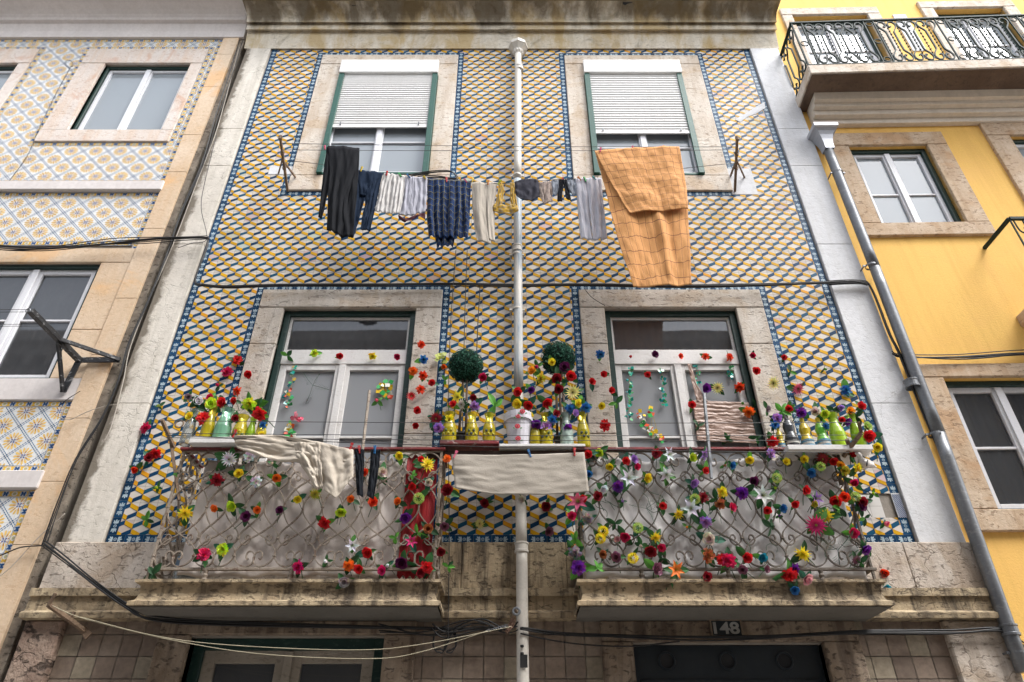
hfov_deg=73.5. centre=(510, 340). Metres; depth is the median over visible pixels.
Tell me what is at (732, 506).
rose
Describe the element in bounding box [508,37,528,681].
drainpipe
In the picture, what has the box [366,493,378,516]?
rose
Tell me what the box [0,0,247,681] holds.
building
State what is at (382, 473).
rose
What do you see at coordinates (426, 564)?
carnation
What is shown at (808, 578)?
rose
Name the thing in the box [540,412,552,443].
vase
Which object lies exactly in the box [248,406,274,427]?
carnation
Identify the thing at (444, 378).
leaf sprig
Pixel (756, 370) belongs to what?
rose
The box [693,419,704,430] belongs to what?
leaf sprig
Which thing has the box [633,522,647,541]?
pompom flower
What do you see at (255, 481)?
carnation
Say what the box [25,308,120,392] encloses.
wall bracket
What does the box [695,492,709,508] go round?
carnation
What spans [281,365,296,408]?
garland
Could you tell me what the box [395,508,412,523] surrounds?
rose
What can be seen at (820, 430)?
vase
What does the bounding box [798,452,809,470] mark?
rose
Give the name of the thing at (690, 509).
lily
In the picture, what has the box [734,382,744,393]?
carnation
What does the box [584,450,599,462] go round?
rose
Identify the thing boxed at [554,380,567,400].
rose
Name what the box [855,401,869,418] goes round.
rose
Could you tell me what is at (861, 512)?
rose
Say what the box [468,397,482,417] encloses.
carnation
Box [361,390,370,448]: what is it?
line prop
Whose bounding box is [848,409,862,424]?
leaf sprig
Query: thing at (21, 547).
cable
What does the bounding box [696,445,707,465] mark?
lily
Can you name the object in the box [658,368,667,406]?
foil garland
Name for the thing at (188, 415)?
rose
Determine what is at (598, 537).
pompom flower
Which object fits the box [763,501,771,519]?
rose
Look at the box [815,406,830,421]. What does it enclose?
rose
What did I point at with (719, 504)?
carnation
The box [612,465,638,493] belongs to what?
lily
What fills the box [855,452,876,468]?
dove figurine
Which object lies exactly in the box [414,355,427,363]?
carnation
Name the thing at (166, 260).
cable
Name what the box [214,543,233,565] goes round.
carnation
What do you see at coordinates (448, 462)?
cable
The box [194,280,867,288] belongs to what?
cable bundle
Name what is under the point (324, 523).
carnation
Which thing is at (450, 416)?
carnation
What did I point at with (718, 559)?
carnation
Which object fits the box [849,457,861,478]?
carnation
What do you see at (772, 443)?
carnation
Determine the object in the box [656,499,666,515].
rose
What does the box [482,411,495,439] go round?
vase
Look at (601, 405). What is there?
rose
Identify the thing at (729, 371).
foil garland
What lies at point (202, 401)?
rose
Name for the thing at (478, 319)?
cable
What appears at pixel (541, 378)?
carnation
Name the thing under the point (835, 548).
leaf sprig
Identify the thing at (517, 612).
pulley hook
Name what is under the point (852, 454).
rose
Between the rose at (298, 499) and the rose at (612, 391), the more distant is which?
the rose at (612, 391)
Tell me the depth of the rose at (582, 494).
5.01 m
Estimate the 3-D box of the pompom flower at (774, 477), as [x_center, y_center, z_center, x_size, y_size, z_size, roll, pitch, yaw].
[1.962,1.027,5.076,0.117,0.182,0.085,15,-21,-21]
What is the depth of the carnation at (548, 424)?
5.40 m
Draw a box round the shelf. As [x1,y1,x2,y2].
[778,445,872,464]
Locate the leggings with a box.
[318,145,359,238]
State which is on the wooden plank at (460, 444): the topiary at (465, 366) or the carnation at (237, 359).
the topiary at (465, 366)
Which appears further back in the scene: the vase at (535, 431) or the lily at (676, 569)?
the vase at (535, 431)
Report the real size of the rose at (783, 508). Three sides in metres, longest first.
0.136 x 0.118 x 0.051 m
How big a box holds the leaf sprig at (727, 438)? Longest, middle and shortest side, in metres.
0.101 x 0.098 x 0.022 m
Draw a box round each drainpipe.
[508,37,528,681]
[807,122,1023,673]
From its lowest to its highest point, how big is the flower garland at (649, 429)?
0.367 m
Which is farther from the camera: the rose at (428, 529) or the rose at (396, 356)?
the rose at (396, 356)
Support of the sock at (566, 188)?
hanging from the clothespin
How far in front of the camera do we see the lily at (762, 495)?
5.00 m
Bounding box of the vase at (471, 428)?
[465,411,477,439]
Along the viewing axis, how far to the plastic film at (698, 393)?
6.07 m
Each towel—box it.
[451,452,588,494]
[472,181,496,243]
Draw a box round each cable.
[0,60,72,192]
[0,513,64,575]
[0,545,44,555]
[55,404,116,419]
[104,48,238,440]
[178,135,216,247]
[251,287,289,396]
[448,250,455,642]
[462,250,467,430]
[476,287,479,351]
[520,633,679,646]
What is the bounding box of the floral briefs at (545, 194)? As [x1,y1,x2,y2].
[539,181,552,204]
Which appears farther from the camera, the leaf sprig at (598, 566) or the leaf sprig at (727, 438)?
the leaf sprig at (727, 438)
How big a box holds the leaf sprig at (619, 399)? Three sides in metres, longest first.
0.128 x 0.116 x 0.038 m
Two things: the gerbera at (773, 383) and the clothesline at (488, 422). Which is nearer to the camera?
the clothesline at (488, 422)
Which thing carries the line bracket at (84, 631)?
attached to the tiled house at (702, 82)
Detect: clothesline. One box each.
[52,605,485,658]
[82,617,511,649]
[166,420,856,422]
[166,433,811,435]
[166,437,853,440]
[170,435,848,452]
[281,143,736,146]
[288,160,731,183]
[360,150,596,150]
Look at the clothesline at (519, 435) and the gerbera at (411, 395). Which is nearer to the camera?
the clothesline at (519, 435)
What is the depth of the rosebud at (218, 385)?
5.99 m
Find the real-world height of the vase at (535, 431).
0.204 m
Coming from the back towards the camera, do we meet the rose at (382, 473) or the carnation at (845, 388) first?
the carnation at (845, 388)
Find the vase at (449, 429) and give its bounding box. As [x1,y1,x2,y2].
[441,411,456,439]
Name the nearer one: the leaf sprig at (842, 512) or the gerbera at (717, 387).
the leaf sprig at (842, 512)
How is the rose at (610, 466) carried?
attached to the balcony at (642, 598)
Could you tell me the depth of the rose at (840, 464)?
5.14 m
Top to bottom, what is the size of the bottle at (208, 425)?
0.342 m
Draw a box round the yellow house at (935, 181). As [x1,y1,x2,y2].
[775,0,1023,679]
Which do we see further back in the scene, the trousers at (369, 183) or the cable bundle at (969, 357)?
the trousers at (369, 183)
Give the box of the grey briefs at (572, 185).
[551,179,576,195]
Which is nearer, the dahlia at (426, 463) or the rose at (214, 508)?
the rose at (214, 508)
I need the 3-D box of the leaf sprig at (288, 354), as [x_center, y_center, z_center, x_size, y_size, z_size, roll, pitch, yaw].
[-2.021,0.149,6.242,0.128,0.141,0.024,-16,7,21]
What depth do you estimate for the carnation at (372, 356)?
6.24 m
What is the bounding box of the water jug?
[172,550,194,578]
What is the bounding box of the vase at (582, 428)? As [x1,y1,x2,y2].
[577,411,590,446]
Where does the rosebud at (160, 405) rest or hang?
attached to the tiled house at (702, 82)
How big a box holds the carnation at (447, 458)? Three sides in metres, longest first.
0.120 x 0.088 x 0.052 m
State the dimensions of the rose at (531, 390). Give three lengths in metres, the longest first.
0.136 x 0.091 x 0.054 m
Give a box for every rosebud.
[151,480,161,492]
[155,402,164,409]
[215,382,223,391]
[268,461,278,472]
[322,554,332,571]
[371,397,382,408]
[385,560,394,574]
[534,360,542,372]
[617,500,626,508]
[634,536,646,556]
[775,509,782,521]
[869,488,878,498]
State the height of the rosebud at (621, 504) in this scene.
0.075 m
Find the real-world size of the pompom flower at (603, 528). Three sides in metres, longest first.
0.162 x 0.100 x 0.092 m
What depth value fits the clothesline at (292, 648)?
4.47 m
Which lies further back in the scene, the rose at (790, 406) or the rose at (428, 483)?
the rose at (790, 406)
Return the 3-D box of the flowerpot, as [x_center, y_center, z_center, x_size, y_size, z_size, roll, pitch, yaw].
[0.062,0.717,5.409,0.237,0.283,0.239,0,-35,0]
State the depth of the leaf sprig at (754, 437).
5.67 m
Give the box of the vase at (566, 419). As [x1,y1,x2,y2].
[560,412,573,443]
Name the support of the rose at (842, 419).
in the vase at (836, 431)
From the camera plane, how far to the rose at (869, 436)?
5.34 m
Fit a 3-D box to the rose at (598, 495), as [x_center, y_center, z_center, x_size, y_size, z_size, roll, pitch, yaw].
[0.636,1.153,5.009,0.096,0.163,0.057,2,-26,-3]
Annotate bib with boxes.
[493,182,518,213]
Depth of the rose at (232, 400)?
5.53 m
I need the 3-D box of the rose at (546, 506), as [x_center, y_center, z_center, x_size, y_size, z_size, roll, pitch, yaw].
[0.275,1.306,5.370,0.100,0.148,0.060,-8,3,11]
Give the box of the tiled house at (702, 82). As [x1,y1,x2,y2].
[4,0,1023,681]
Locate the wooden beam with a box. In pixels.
[426,451,597,459]
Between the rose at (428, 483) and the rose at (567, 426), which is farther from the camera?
the rose at (567, 426)
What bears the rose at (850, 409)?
in the vase at (854, 430)
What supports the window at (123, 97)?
in the building at (118, 148)
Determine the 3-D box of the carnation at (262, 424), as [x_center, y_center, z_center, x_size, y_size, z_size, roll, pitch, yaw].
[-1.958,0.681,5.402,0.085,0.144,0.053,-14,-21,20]
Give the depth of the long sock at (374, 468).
4.96 m
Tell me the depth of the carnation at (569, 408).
5.48 m
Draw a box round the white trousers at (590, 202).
[576,177,606,240]
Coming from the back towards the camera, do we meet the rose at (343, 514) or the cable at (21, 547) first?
the cable at (21, 547)
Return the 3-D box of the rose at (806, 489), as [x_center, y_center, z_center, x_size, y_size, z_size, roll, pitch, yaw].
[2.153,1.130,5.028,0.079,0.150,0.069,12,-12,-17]
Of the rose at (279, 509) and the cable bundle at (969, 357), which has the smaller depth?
the rose at (279, 509)
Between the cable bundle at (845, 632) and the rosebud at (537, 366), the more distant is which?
the rosebud at (537, 366)
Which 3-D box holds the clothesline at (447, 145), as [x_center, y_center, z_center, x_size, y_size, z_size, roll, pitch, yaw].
[-0.024,-1.985,6.952,4.616,0.061,0.005,0,-35,0]
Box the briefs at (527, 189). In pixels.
[515,179,539,200]
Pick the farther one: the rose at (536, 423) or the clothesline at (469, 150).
the clothesline at (469, 150)
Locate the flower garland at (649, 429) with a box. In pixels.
[636,406,664,443]
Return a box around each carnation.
[140,419,150,433]
[146,448,161,458]
[192,548,211,572]
[193,411,209,434]
[205,473,224,490]
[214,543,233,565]
[221,366,233,377]
[228,354,243,365]
[233,386,241,395]
[240,391,268,423]
[242,452,254,465]
[244,476,262,491]
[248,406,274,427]
[258,418,267,428]
[292,558,307,578]
[309,349,321,356]
[316,515,335,531]
[343,555,358,575]
[368,352,376,359]
[408,367,417,379]
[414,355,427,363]
[415,385,425,393]
[417,340,425,348]
[418,370,427,381]
[419,552,435,578]
[431,420,443,439]
[442,454,451,470]
[444,414,454,421]
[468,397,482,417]
[535,373,545,387]
[539,421,555,442]
[547,411,560,430]
[561,402,575,421]
[564,540,584,559]
[570,552,591,587]
[576,398,591,418]
[577,512,596,530]
[595,350,604,360]
[599,419,610,431]
[611,474,623,502]
[651,445,662,464]
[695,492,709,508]
[697,509,715,531]
[700,353,711,359]
[701,548,715,566]
[710,498,726,513]
[713,481,727,504]
[714,553,728,574]
[720,546,737,578]
[726,352,733,360]
[730,484,754,509]
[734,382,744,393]
[738,406,756,417]
[766,431,778,454]
[766,445,775,464]
[769,413,783,421]
[769,419,779,434]
[772,558,799,580]
[786,561,799,572]
[792,405,809,421]
[822,419,828,430]
[834,460,849,481]
[839,378,854,397]
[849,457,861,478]
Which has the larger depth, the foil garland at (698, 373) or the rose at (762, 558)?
the foil garland at (698, 373)
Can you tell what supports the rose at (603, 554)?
attached to the balcony at (642, 598)
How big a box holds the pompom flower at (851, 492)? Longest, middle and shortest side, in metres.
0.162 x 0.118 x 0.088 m
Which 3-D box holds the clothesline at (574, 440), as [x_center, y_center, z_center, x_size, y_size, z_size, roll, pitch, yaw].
[0.003,0.733,5.122,5.157,0.030,0.005,0,-35,0]
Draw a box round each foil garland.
[624,366,633,420]
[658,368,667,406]
[693,365,701,384]
[726,365,733,379]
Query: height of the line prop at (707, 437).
0.726 m
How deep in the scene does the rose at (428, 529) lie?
4.87 m
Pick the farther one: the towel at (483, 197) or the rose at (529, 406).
the towel at (483, 197)
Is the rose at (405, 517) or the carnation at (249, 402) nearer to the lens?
the rose at (405, 517)
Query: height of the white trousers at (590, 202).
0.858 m
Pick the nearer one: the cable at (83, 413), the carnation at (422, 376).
the cable at (83, 413)
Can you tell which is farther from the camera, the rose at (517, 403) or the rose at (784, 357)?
the rose at (784, 357)
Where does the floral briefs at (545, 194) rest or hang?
hanging from the clothesline at (518, 182)
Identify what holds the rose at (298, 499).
attached to the balcony at (290, 598)
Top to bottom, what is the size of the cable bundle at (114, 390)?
6.625 m
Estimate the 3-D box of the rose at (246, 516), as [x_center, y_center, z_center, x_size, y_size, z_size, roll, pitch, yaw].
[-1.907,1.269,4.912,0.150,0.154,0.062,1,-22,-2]
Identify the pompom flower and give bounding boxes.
[410,488,428,509]
[590,530,605,549]
[597,522,612,542]
[627,547,638,566]
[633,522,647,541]
[685,487,703,509]
[768,469,781,487]
[812,461,825,471]
[848,488,860,508]
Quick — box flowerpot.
[504,409,532,443]
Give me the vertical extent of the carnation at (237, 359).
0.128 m
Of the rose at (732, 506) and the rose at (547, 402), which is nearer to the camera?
the rose at (732, 506)
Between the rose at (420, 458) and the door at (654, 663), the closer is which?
the door at (654, 663)
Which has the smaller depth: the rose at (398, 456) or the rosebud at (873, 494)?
the rose at (398, 456)
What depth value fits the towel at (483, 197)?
6.70 m
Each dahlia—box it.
[176,505,194,528]
[414,456,434,481]
[646,529,661,546]
[668,504,686,524]
[790,540,814,564]
[816,507,840,532]
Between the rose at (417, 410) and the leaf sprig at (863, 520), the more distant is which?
the rose at (417, 410)
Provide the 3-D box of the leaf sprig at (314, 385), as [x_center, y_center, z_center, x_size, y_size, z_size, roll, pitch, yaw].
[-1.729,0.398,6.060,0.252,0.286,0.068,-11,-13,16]
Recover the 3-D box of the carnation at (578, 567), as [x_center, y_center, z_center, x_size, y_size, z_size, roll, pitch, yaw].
[0.494,1.578,4.718,0.167,0.249,0.077,1,-9,-2]
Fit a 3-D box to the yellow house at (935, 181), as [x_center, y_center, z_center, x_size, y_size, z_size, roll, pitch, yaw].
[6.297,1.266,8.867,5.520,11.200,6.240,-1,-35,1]
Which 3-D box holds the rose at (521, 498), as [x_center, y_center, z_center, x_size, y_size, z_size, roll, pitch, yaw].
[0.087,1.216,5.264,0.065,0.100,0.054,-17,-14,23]
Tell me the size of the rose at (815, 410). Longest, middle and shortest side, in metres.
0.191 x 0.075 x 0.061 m
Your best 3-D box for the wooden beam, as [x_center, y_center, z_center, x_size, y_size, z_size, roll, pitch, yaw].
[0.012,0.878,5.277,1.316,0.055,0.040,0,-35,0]
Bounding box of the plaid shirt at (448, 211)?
[427,178,470,247]
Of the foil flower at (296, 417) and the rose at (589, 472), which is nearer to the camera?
the rose at (589, 472)
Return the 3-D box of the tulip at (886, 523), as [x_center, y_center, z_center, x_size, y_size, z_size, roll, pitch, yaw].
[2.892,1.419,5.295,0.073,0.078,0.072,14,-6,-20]
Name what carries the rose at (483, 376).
attached to the topiary at (465, 366)
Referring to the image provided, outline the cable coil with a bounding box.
[431,620,494,653]
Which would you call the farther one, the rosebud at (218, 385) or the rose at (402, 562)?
the rosebud at (218, 385)
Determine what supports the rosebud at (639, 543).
on the balcony at (642, 598)
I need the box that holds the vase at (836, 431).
[828,412,846,444]
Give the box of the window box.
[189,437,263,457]
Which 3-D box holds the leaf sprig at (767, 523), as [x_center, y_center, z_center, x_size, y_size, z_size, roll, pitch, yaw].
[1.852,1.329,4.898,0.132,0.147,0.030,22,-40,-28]
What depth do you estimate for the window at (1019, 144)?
7.93 m
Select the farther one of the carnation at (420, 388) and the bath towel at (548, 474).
the carnation at (420, 388)
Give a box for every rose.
[143,451,153,466]
[183,391,192,404]
[183,410,195,427]
[189,395,205,406]
[205,392,215,399]
[205,395,220,412]
[210,504,223,517]
[216,395,228,412]
[226,493,244,519]
[228,411,238,422]
[228,465,247,488]
[230,396,241,408]
[234,508,256,528]
[244,370,251,378]
[251,502,260,520]
[267,470,287,486]
[275,506,286,522]
[291,493,306,508]
[335,353,342,358]
[335,505,346,524]
[335,573,354,588]
[347,495,359,510]
[353,558,364,577]
[355,547,375,565]
[364,468,368,477]
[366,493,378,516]
[376,562,390,578]
[377,462,387,488]
[392,550,417,578]
[393,451,408,468]
[394,354,399,359]
[394,495,407,509]
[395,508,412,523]
[405,479,418,493]
[411,568,424,578]
[412,423,418,428]
[412,454,425,469]
[413,406,420,413]
[421,521,438,543]
[424,477,433,490]
[426,379,438,385]
[435,517,452,536]
[435,547,447,562]
[440,483,459,509]
[448,400,459,413]
[469,392,477,401]
[477,497,493,507]
[478,371,492,388]
[510,386,525,401]
[512,396,529,408]
[517,494,526,504]
[520,396,535,411]
[525,366,538,383]
[525,383,534,398]
[531,419,544,428]
[537,395,553,412]
[541,498,552,511]
[542,522,553,536]
[545,355,555,373]
[548,366,565,393]
[548,406,561,419]
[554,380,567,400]
[558,362,573,377]
[558,423,571,437]
[562,368,577,382]
[565,508,577,530]
[570,409,578,423]
[571,395,582,409]
[578,492,590,502]
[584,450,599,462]
[587,466,592,479]
[589,377,595,391]
[592,489,603,510]
[594,445,607,464]
[596,481,608,500]
[596,547,609,563]
[598,402,604,409]
[600,371,608,377]
[605,459,619,474]
[609,386,616,395]
[609,551,625,572]
[612,535,620,548]
[617,525,631,548]
[620,452,630,470]
[630,454,638,472]
[632,463,640,473]
[641,471,651,490]
[642,539,657,557]
[644,371,650,379]
[644,559,662,578]
[651,350,658,357]
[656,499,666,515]
[656,541,667,557]
[685,473,698,495]
[687,447,697,469]
[688,398,695,412]
[696,532,725,559]
[697,460,708,479]
[701,571,712,581]
[703,383,711,392]
[724,501,736,519]
[727,461,737,472]
[735,546,752,566]
[736,562,754,578]
[745,452,753,470]
[745,476,758,487]
[749,350,755,358]
[752,367,760,374]
[752,553,769,566]
[759,562,770,576]
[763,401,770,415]
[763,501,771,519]
[772,504,787,517]
[779,354,787,361]
[780,458,790,470]
[784,400,794,418]
[787,580,799,594]
[788,496,799,514]
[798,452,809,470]
[799,484,810,504]
[799,570,812,584]
[803,461,815,484]
[807,496,817,511]
[811,401,821,420]
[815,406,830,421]
[825,454,838,469]
[829,489,842,517]
[834,461,844,474]
[838,416,848,427]
[839,490,854,503]
[841,523,859,547]
[842,418,851,426]
[844,406,855,413]
[848,452,855,465]
[849,538,871,556]
[852,496,872,516]
[854,501,866,517]
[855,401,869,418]
[863,418,872,431]
[863,430,882,453]
[872,438,882,461]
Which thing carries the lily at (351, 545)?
attached to the balcony at (290, 598)
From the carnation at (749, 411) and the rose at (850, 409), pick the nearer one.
the rose at (850, 409)
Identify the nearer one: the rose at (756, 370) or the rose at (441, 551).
the rose at (441, 551)
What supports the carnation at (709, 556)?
attached to the balcony at (642, 598)
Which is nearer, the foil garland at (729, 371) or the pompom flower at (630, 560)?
the pompom flower at (630, 560)
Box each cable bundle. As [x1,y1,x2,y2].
[0,235,209,250]
[41,40,242,544]
[42,541,501,630]
[194,236,208,285]
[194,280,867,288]
[378,618,517,635]
[409,170,458,179]
[520,627,1002,640]
[828,279,1023,645]
[891,349,1023,359]
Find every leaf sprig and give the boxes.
[141,510,153,526]
[143,563,161,578]
[191,396,205,416]
[257,397,265,410]
[280,350,292,361]
[304,374,328,401]
[388,532,398,543]
[410,470,416,479]
[411,523,427,537]
[442,375,448,384]
[442,561,454,571]
[488,393,502,412]
[570,530,582,546]
[586,560,604,571]
[606,518,622,530]
[609,396,622,408]
[632,497,661,523]
[658,551,669,564]
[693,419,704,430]
[708,488,717,502]
[722,432,732,444]
[748,434,760,443]
[762,519,774,536]
[775,403,791,423]
[787,364,796,375]
[816,531,852,564]
[826,405,840,418]
[832,495,846,516]
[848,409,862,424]
[857,555,866,566]
[859,514,869,526]
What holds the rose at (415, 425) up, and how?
attached to the tiled house at (702, 82)
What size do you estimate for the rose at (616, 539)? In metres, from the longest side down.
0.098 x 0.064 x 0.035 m
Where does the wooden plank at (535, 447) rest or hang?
on the balcony at (642, 598)
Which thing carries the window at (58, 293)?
in the building at (118, 148)
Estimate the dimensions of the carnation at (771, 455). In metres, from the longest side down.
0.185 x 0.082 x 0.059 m
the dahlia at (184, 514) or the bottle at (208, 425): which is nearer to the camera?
the dahlia at (184, 514)
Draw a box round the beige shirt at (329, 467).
[233,435,353,497]
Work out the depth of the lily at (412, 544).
4.81 m
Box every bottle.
[179,409,199,446]
[199,405,217,436]
[212,408,234,436]
[230,414,249,435]
[245,417,256,434]
[255,422,267,434]
[776,428,785,453]
[782,414,799,445]
[799,418,814,444]
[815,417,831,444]
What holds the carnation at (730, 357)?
attached to the tiled house at (702, 82)
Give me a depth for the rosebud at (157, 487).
5.46 m
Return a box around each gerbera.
[214,447,239,470]
[310,488,321,505]
[406,392,415,399]
[427,409,445,434]
[456,398,469,418]
[471,519,488,528]
[563,385,583,399]
[710,382,723,394]
[767,376,779,390]
[786,382,804,394]
[805,507,833,550]
[815,453,829,472]
[848,551,860,571]
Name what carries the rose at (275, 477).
attached to the balcony at (290, 598)
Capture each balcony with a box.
[126,447,447,621]
[572,447,894,621]
[780,14,1023,111]
[983,216,1023,326]
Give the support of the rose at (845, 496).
attached to the balcony at (642, 598)
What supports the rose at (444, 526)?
attached to the balcony at (290, 598)
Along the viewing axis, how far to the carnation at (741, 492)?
5.03 m
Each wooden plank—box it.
[440,440,498,450]
[499,444,584,450]
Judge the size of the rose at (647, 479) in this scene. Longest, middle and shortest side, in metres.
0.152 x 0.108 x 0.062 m
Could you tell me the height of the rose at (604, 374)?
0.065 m
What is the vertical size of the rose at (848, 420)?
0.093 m
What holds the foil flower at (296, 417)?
attached to the tiled house at (702, 82)
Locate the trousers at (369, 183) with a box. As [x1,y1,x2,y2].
[346,170,382,237]
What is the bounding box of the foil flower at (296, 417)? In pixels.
[290,411,302,420]
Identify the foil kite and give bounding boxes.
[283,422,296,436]
[376,379,393,399]
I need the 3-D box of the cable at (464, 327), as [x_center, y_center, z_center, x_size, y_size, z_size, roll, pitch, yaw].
[-0.422,-0.061,6.254,0.022,2.018,0.059,-25,-42,31]
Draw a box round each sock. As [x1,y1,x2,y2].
[355,448,363,496]
[367,449,380,498]
[557,179,563,201]
[562,179,570,200]
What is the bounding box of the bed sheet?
[595,146,690,287]
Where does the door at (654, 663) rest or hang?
in the tiled house at (702, 82)
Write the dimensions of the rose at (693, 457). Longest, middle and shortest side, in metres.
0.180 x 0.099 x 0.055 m
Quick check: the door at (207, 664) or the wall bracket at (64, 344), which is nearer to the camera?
the door at (207, 664)
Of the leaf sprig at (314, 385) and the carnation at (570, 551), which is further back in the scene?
the leaf sprig at (314, 385)
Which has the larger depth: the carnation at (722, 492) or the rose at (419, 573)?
the carnation at (722, 492)
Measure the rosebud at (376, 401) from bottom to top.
0.121 m
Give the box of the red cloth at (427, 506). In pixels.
[397,454,437,578]
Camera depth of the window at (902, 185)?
7.66 m
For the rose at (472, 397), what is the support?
attached to the topiary at (465, 366)
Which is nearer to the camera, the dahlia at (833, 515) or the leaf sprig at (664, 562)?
the leaf sprig at (664, 562)
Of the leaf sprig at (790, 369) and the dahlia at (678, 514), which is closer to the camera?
the dahlia at (678, 514)
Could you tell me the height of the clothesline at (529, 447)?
0.148 m
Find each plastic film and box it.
[688,364,707,401]
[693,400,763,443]
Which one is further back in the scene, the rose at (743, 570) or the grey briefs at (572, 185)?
the grey briefs at (572, 185)
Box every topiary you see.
[448,348,483,439]
[540,341,575,443]
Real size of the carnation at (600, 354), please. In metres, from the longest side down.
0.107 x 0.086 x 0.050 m
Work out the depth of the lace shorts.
6.78 m
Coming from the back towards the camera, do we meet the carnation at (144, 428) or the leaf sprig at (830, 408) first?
the carnation at (144, 428)
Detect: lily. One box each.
[345,535,360,552]
[405,536,416,555]
[450,386,467,410]
[563,493,594,523]
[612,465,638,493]
[656,462,679,486]
[659,447,676,470]
[663,560,688,589]
[680,499,701,531]
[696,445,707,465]
[749,484,775,516]
[805,491,823,512]
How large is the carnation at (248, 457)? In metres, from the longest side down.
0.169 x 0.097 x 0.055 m
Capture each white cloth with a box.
[176,460,406,578]
[582,457,866,578]
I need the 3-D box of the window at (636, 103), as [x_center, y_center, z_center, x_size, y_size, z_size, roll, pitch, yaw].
[1.524,-2.658,8.167,1.220,2.074,0.184,0,-35,0]
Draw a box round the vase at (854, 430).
[845,413,866,444]
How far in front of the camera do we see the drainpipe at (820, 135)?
5.74 m
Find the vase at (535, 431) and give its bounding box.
[530,426,540,443]
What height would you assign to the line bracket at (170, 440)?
0.543 m
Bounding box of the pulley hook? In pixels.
[486,607,520,633]
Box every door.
[186,639,383,681]
[633,645,826,681]
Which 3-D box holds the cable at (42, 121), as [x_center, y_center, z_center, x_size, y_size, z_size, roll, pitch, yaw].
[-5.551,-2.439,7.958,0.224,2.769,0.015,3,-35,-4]
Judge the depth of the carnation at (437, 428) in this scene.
5.38 m
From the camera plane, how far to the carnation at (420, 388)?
5.92 m
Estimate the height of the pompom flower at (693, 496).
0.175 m
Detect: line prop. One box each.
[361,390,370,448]
[702,393,712,478]
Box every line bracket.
[46,593,91,638]
[160,419,183,500]
[278,135,295,191]
[730,136,744,191]
[841,422,862,457]
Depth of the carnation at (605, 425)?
5.71 m
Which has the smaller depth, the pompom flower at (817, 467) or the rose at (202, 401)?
the pompom flower at (817, 467)
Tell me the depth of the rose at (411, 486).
5.06 m
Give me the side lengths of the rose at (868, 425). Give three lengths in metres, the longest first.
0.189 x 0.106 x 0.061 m
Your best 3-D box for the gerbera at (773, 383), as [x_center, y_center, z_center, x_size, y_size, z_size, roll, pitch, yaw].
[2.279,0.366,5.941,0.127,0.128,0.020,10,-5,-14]
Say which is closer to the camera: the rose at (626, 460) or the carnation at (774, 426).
the rose at (626, 460)
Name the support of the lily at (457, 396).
in the vase at (449, 429)
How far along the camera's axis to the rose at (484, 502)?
5.39 m
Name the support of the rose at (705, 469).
attached to the balcony at (642, 598)
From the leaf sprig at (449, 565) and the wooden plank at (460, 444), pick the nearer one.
the leaf sprig at (449, 565)
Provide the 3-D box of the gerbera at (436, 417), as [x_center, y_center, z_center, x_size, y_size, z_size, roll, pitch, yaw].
[-0.589,0.645,5.447,0.155,0.212,0.061,1,-4,-2]
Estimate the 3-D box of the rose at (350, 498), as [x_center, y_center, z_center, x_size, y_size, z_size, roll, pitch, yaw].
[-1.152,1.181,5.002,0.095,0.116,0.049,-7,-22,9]
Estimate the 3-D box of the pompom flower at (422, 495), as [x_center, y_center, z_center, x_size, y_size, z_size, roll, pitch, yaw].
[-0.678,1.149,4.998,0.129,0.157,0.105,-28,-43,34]
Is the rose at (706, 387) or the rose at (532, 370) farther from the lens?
the rose at (706, 387)
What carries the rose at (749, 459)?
attached to the balcony at (642, 598)
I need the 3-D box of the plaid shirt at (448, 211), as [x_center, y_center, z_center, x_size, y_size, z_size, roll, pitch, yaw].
[-0.623,-1.266,6.687,0.451,0.921,0.078,0,-35,0]
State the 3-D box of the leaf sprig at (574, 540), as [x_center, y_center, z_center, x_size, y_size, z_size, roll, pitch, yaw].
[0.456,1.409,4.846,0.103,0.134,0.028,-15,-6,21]
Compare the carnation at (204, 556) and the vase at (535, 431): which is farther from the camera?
the vase at (535, 431)
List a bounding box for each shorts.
[375,173,404,214]
[398,176,427,221]
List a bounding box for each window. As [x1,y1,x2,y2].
[0,67,15,89]
[0,265,99,377]
[73,67,188,128]
[251,311,415,463]
[316,60,438,174]
[583,60,704,174]
[605,311,766,461]
[797,23,885,63]
[850,149,961,222]
[938,14,1023,58]
[945,381,1023,508]
[1013,140,1023,157]
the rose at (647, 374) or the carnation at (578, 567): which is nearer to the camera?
the carnation at (578, 567)
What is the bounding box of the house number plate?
[709,620,743,635]
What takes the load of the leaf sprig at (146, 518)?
attached to the tiled house at (702, 82)
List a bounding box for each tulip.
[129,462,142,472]
[439,358,447,371]
[834,404,845,410]
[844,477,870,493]
[880,520,889,528]
[880,569,889,577]
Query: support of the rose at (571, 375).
attached to the topiary at (559, 352)
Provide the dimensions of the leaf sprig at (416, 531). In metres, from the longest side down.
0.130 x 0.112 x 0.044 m
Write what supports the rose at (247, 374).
attached to the tiled house at (702, 82)
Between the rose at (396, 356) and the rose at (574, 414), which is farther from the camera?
the rose at (396, 356)
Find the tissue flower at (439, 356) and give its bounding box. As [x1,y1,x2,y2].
[435,352,447,363]
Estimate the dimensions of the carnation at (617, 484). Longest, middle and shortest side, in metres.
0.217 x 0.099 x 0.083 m
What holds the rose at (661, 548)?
attached to the balcony at (642, 598)

